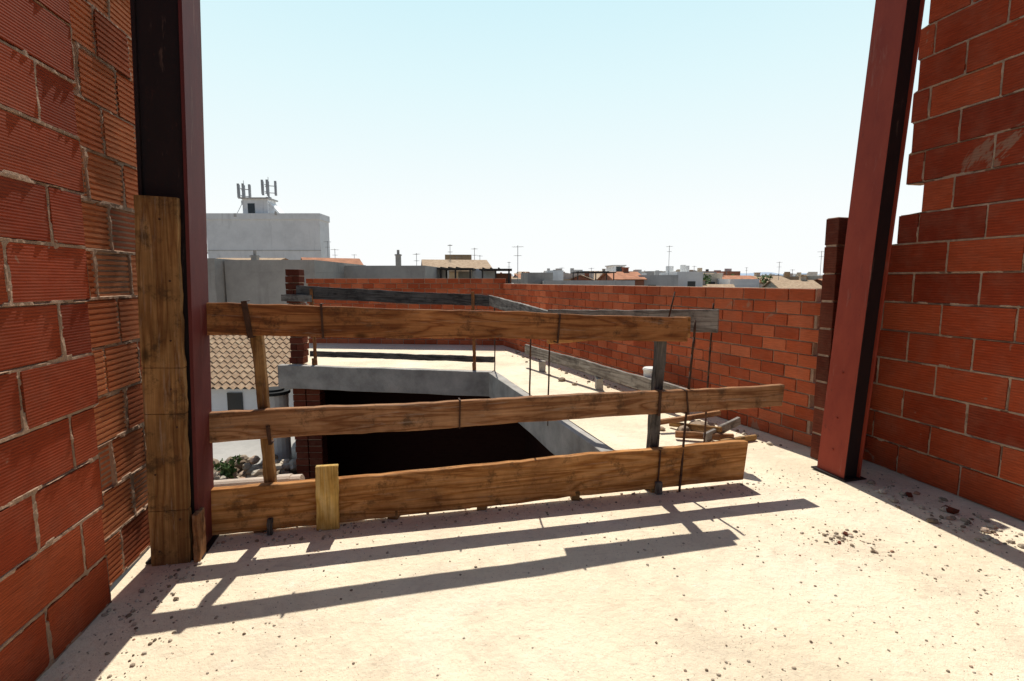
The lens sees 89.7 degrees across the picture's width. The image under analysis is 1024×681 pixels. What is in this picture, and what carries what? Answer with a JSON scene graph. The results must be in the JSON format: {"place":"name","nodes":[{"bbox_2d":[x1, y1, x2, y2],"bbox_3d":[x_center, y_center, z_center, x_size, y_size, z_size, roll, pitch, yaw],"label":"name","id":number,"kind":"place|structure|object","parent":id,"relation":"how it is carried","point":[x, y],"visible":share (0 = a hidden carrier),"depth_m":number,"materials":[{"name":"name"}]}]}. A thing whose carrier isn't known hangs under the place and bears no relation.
{"place":"outdoors","nodes":[
{"label":"outdoors","id":0,"kind":"place"},
{"bbox_2d":[37,343,1023,680],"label":"concrete floor","id":1,"kind":"structure","parent":0,"point":[597,607],"depth_m":2.51,"materials":[{"name":"beige concrete"}]},
{"bbox_2d":[0,0,111,680],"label":"brick wall","id":2,"kind":"structure","parent":1,"relation":"on","point":[55,597],"depth_m":2.02,"materials":[{"name":"red brick"}]},
{"bbox_2d":[69,0,149,586],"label":"ridged brick wall","id":3,"kind":"structure","parent":1,"relation":"on","point":[103,88],"depth_m":2.62,"materials":[{"name":"red brick"}]},
{"bbox_2d":[134,195,192,565],"bbox_3d":[-1.780,0.241,2.641,0.195,1.910,0.046,1,7,-13],"label":"plank","id":4,"kind":"object","parent":1,"relation":"on","point":[160,300],"visible":1,"depth_m":2.62,"materials":[{"name":"brown wood"}]},
{"bbox_2d":[130,0,218,563],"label":"steel column","id":5,"kind":"structure","parent":1,"relation":"on","point":[167,76],"depth_m":2.59,"materials":[{"name":"red metal"}]},
{"bbox_2d":[192,507,205,562],"bbox_3d":[-1.694,1.053,2.788,0.036,0.270,0.101,0,7,-13],"label":"side plank","id":6,"kind":"object","parent":1,"relation":"on","point":[199,532],"visible":0.99,"depth_m":2.75,"materials":[{"name":"brown wood"}]},
{"bbox_2d":[214,474,304,486],"bbox_3d":[-1.785,0.997,3.560,0.677,0.152,0.116,0,7,0],"label":"pale drain pipe","id":7,"kind":"object","parent":1,"relation":"on","point":[255,480],"visible":0.3,"depth_m":3.53,"materials":[{"name":"plastic"}]},
{"bbox_2d":[278,364,493,395],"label":"concrete edge beam","id":8,"kind":"structure","parent":1,"relation":"attached to","point":[408,380],"depth_m":8.63,"materials":[{"name":"grey concrete"}]},
{"bbox_2d":[306,278,505,344],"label":"brick parapet","id":9,"kind":"structure","parent":1,"relation":"on","point":[488,286],"depth_m":12.04,"materials":[{"name":"red brick"}]},
{"bbox_2d":[324,390,554,476],"bbox_3d":[-1.150,2.991,7.749,6.300,4.060,8.700,0,7,0],"label":"stairwell room","id":10,"kind":"object","parent":1,"relation":"attached to","point":[368,453],"visible":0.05,"depth_m":11.75,"materials":[{"name":"brick"}]},
{"bbox_2d":[285,269,327,478],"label":"toothed brick pillar","id":11,"kind":"structure","parent":10,"relation":"attached to","point":[312,451],"depth_m":9.19,"materials":[{"name":"red brick"}]},
{"bbox_2d":[206,292,784,535],"bbox_3d":[0.082,0.390,3.503,3.901,1.430,0.373,-2,7,-13],"label":"timber barrier","id":12,"kind":"object","parent":1,"relation":"on","point":[327,498],"visible":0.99,"depth_m":3.27,"materials":[{"name":"wood"}]},
{"bbox_2d":[281,285,718,442],"bbox_3d":[-0.322,0.078,7.724,7.324,1.773,2.719,5,9,39],"label":"stairwell guard rail","id":13,"kind":"object","parent":1,"relation":"on","point":[707,320],"visible":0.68,"depth_m":8.39,"materials":[{"name":"wood"}]},
{"bbox_2d":[61,350,1023,680],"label":"brick rubble","id":14,"kind":"object","parent":1,"relation":"on","point":[843,538],"visible":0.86,"depth_m":3.08,"materials":[{"name":"brick"}]},
{"bbox_2d":[74,467,1023,680],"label":"floor pebbles","id":15,"kind":"object","parent":1,"relation":"on","point":[685,670],"visible":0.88,"depth_m":2.62,"materials":[{"name":"stone"}]},
{"bbox_2d":[489,371,613,454],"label":"concrete edge beam","id":16,"kind":"structure","parent":1,"relation":"attached to","point":[562,437],"depth_m":5.53,"materials":[{"name":"grey concrete"}]},
{"bbox_2d":[550,374,714,440],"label":"rubble stones","id":17,"kind":"object","parent":1,"relation":"on","point":[680,428],"visible":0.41,"depth_m":5.10,"materials":[{"name":"beige stone"}]},
{"bbox_2d":[643,366,652,377],"bbox_3d":[1.720,0.549,6.357,0.213,0.435,0.213,0,7,0],"label":"white bucket","id":18,"kind":"object","parent":1,"relation":"on","point":[647,371],"visible":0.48,"depth_m":6.28,"materials":[{"name":"plastic"}]},
{"bbox_2d":[503,284,821,446],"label":"brick parapet","id":19,"kind":"structure","parent":1,"relation":"on","point":[765,336],"depth_m":5.47,"materials":[{"name":"red brick"}]},
{"bbox_2d":[660,410,756,441],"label":"timber offcuts","id":20,"kind":"object","parent":1,"relation":"on","point":[716,433],"visible":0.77,"depth_m":4.88,"materials":[{"name":"brown wood"}]},
{"bbox_2d":[810,217,847,459],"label":"brick return wall","id":21,"kind":"structure","parent":1,"relation":"on","point":[835,234],"depth_m":4.18,"materials":[{"name":"red brick"}]},
{"bbox_2d":[811,0,924,481],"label":"steel column","id":22,"kind":"structure","parent":1,"relation":"on","point":[891,68],"depth_m":3.75,"materials":[{"name":"red metal"}]},
{"bbox_2d":[837,492,959,543],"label":"broken brick pieces","id":23,"kind":"object","parent":1,"relation":"on","point":[951,510],"visible":0.98,"depth_m":3.33,"materials":[{"name":"red brick"}]},
{"bbox_2d":[200,0,930,275],"label":"sky","id":24,"kind":"structure","parent":0,"point":[583,135],"materials":[{"name":"blue"}]},
{"bbox_2d":[740,272,818,275],"bbox_3d":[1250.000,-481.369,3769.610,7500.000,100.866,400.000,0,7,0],"label":"hills","id":25,"kind":"structure","parent":0,"point":[761,273],"depth_m":3919.38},
{"bbox_2d":[863,0,1023,521],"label":"brick wall","id":26,"kind":"structure","parent":0,"point":[946,412],"depth_m":3.53,"materials":[{"name":"red brick"}]},
{"label":"ground","id":27,"kind":"structure","parent":0,"visible":0},
{"bbox_2d":[110,437,296,591],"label":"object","id":28,"kind":"structure","parent":27,"relation":"on","point":[226,450],"depth_m":10.90,"materials":[{"name":"white"}]},
{"bbox_2d":[213,454,296,479],"bbox_3d":[-5.314,2.416,9.317,2.648,0.347,1.541,0,7,0],"label":"rubble heap","id":29,"kind":"object","parent":28,"relation":"on","point":[246,467],"visible":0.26,"depth_m":9.46,"materials":[{"name":"stone"}]},
{"bbox_2d":[269,386,291,460],"bbox_3d":[-4.720,1.681,10.264,0.612,1.480,0.612,0,7,0],"label":"water tank","id":30,"kind":"object","parent":28,"relation":"on","point":[278,397],"visible":0.45,"depth_m":10.10,"materials":[{"name":"white plastic"}]},
{"bbox_2d":[207,258,230,302],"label":"grey party wall building","id":31,"kind":"structure","parent":27,"relation":"on","point":[216,282],"depth_m":24.75,"materials":[{"name":"concrete"}]},
{"bbox_2d":[213,454,242,477],"bbox_3d":[-5.028,2.340,9.128,0.415,0.635,0.397,3,7,21],"label":"garden shrub","id":32,"kind":"object","parent":27,"relation":"on","point":[226,469],"visible":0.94,"depth_m":9.06,"materials":[{"name":"green plant"}]},
{"bbox_2d":[218,258,288,259],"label":"tile roofed house","id":33,"kind":"structure","parent":27,"relation":"on","point":[259,258],"depth_m":41.25,"materials":[{"name":"ceramic"}]},
{"bbox_2d":[206,197,329,259],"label":"white apartment block","id":34,"kind":"structure","parent":27,"relation":"on","point":[265,227],"depth_m":59.04,"materials":[{"name":"white paint"}]},
{"bbox_2d":[237,180,250,212],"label":"cell antenna mast","id":35,"kind":"object","parent":34,"relation":"on","point":[243,189],"visible":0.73,"depth_m":59.80,"materials":[{"name":"grey metal"}]},
{"bbox_2d":[261,179,276,197],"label":"cell antenna mast","id":36,"kind":"object","parent":34,"relation":"on","point":[267,191],"visible":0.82,"depth_m":60.09,"materials":[{"name":"grey metal"}]},
{"bbox_2d":[210,335,345,410],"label":"white tiled house","id":37,"kind":"structure","parent":27,"relation":"on","point":[233,386],"depth_m":15.31,"materials":[{"name":"tile"}]},
{"bbox_2d":[224,260,365,304],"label":"grey party wall building","id":38,"kind":"structure","parent":27,"relation":"on","point":[258,281],"depth_m":25.34,"materials":[{"name":"concrete"}]},
{"bbox_2d":[250,250,259,259],"bbox_3d":[-12.830,-3.959,25.714,0.360,1.100,0.360,0,7,0],"label":"roof chimney","id":39,"kind":"object","parent":38,"relation":"on","point":[254,256],"visible":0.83,"depth_m":25.57,"materials":[{"name":"grey concrete"}]},
{"bbox_2d":[301,257,362,264],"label":"tile roofed house","id":40,"kind":"structure","parent":27,"relation":"on","point":[350,260],"depth_m":41.32,"materials":[{"name":"orange tile"}]},
{"bbox_2d":[345,266,448,277],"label":"grey walled building","id":41,"kind":"structure","parent":27,"relation":"on","point":[391,272],"depth_m":29.76,"materials":[{"name":"concrete"}]},
{"bbox_2d":[394,250,401,265],"bbox_3d":[-6.770,-4.688,30.663,0.360,1.400,0.360,0,7,0],"label":"roof chimney","id":42,"kind":"object","parent":41,"relation":"on","point":[398,255],"visible":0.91,"depth_m":30.52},
{"bbox_2d":[421,259,491,277],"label":"tile roofed house","id":43,"kind":"structure","parent":27,"relation":"on","point":[477,264],"depth_m":45.64,"materials":[{"name":"tile"}]},
{"bbox_2d":[445,255,471,259],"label":"rooftop house","id":44,"kind":"structure","parent":27,"relation":"on","point":[458,257],"depth_m":62.27,"materials":[{"name":"ceramic"}]},
{"bbox_2d":[458,272,472,277],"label":"stair tower house","id":45,"kind":"structure","parent":27,"relation":"on","point":[463,274],"depth_m":34.97,"materials":[{"name":"ceramic"}]},
{"bbox_2d":[472,269,494,277],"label":"stair tower house","id":46,"kind":"structure","parent":27,"relation":"on","point":[476,273],"depth_m":35.71,"materials":[{"name":"concrete"}]},
{"bbox_2d":[496,273,510,283],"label":"stair tower house","id":47,"kind":"structure","parent":27,"relation":"on","point":[501,275],"depth_m":36.12,"materials":[{"name":"brick"}]},
{"bbox_2d":[511,279,520,283],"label":"town house","id":48,"kind":"structure","parent":27,"relation":"on","point":[514,281],"depth_m":61.02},
{"bbox_2d":[521,273,552,283],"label":"grey house","id":49,"kind":"structure","parent":27,"relation":"on","point":[532,278],"depth_m":52.65,"materials":[{"name":"concrete"}]},
{"bbox_2d":[544,270,562,279],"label":"white house","id":50,"kind":"structure","parent":27,"relation":"on","point":[557,274],"depth_m":57.03,"materials":[{"name":"paint"}]},
{"bbox_2d":[556,268,593,279],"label":"town house","id":51,"kind":"structure","parent":27,"relation":"on","point":[567,275],"depth_m":73.12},
{"bbox_2d":[570,271,593,279],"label":"town house","id":52,"kind":"structure","parent":27,"relation":"on","point":[583,277],"depth_m":66.98,"materials":[{"name":"tile"}]},
{"bbox_2d":[542,280,634,285],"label":"terraced grey house","id":53,"kind":"structure","parent":27,"relation":"on","point":[601,282],"depth_m":50.68,"materials":[{"name":"concrete"}]},
{"bbox_2d":[571,271,615,279],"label":"roof terrace pergola","id":54,"kind":"object","parent":53,"relation":"on","point":[595,272],"visible":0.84,"depth_m":51.54,"materials":[{"name":"grey metal"}]},
{"bbox_2d":[597,267,646,285],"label":"tile roofed house","id":55,"kind":"structure","parent":27,"relation":"on","point":[625,274],"depth_m":57.80,"materials":[{"name":"tile"}]},
{"bbox_2d":[600,265,646,275],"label":"town house","id":56,"kind":"structure","parent":27,"relation":"on","point":[613,268],"depth_m":67.05,"materials":[{"name":"white paint"}]},
{"bbox_2d":[635,270,677,285],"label":"light grey house","id":57,"kind":"structure","parent":27,"relation":"on","point":[656,279],"depth_m":57.62,"materials":[{"name":"concrete"}]},
{"bbox_2d":[642,271,675,274],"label":"town house","id":58,"kind":"structure","parent":27,"relation":"on","point":[650,272],"depth_m":76.84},
{"bbox_2d":[659,265,702,286],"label":"white house","id":59,"kind":"structure","parent":27,"relation":"on","point":[686,277],"depth_m":59.61,"materials":[{"name":"paint"}]},
{"bbox_2d":[676,268,721,283],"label":"light grey house","id":60,"kind":"structure","parent":27,"relation":"on","point":[714,277],"depth_m":67.67,"materials":[{"name":"ceramic"}]},
{"bbox_2d":[703,273,710,283],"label":"leafy tree","id":61,"kind":"object","parent":27,"relation":"on","point":[708,279],"visible":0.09,"depth_m":64.79,"materials":[{"name":"green plant"}]},
{"bbox_2d":[703,280,734,286],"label":"town house","id":62,"kind":"structure","parent":27,"relation":"on","point":[718,285],"depth_m":60.69,"materials":[{"name":"ceramic"}]},
{"bbox_2d":[702,269,739,274],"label":"town house","id":63,"kind":"structure","parent":27,"relation":"on","point":[729,271],"depth_m":112.42,"materials":[{"name":"brick"}]},
{"bbox_2d":[717,279,759,287],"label":"town house","id":64,"kind":"structure","parent":27,"relation":"on","point":[753,283],"depth_m":63.12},
{"bbox_2d":[717,272,762,286],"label":"tile roofed house","id":65,"kind":"structure","parent":27,"relation":"on","point":[738,277],"depth_m":72.44,"materials":[{"name":"orange tile"}]},
{"bbox_2d":[757,273,772,287],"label":"leafy tree","id":66,"kind":"object","parent":27,"relation":"on","point":[763,281],"visible":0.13,"depth_m":67.04,"materials":[{"name":"green plant"}]},
{"bbox_2d":[753,272,788,281],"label":"town house","id":67,"kind":"structure","parent":27,"relation":"on","point":[756,274],"depth_m":76.25,"materials":[{"name":"ceramic"}]},
{"bbox_2d":[769,272,807,279],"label":"town house","id":68,"kind":"structure","parent":27,"relation":"on","point":[788,275],"depth_m":79.71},
{"bbox_2d":[761,276,821,288],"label":"town house","id":69,"kind":"structure","parent":27,"relation":"on","point":[802,282],"depth_m":60.64,"materials":[{"name":"ceramic"}]},
{"bbox_2d":[793,272,821,279],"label":"town house","id":70,"kind":"structure","parent":27,"relation":"on","point":[812,276],"depth_m":81.38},
{"bbox_2d":[814,279,821,285],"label":"town house","id":71,"kind":"structure","parent":27,"relation":"on","point":[818,281],"depth_m":61.74,"materials":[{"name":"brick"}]},
{"bbox_3d":[-3.400,0.245,36.273,7.006,8.500,7.006,0,7,0],"label":"terraced white house","id":72,"kind":"object","parent":27,"relation":"on","visible":0},
{"bbox_2d":[437,267,475,277],"bbox_3d":[-3.650,-4.094,34.760,2.300,1.670,3.500,0,7,0],"label":"roof terrace pergola","id":73,"kind":"object","parent":72,"relation":"on","point":[451,268],"visible":0.58,"depth_m":33.20,"materials":[{"name":"grey metal"}]},
{"bbox_2d":[479,267,511,283],"bbox_3d":[-1.050,-4.058,34.663,2.100,1.620,3.500,0,7,0],"label":"roof terrace pergola","id":74,"kind":"object","parent":72,"relation":"on","point":[491,269],"visible":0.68,"depth_m":33.08,"materials":[{"name":"black metal"}]},
{"bbox_2d":[515,248,520,283],"bbox_3d":[0.400,-4.374,35.734,0.754,4.400,0.400,3,7,21],"label":"tv antenna","id":75,"kind":"object","parent":72,"relation":"on","point":[517,255],"visible":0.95,"depth_m":35.62,"materials":[{"name":"metal"}]}
]}

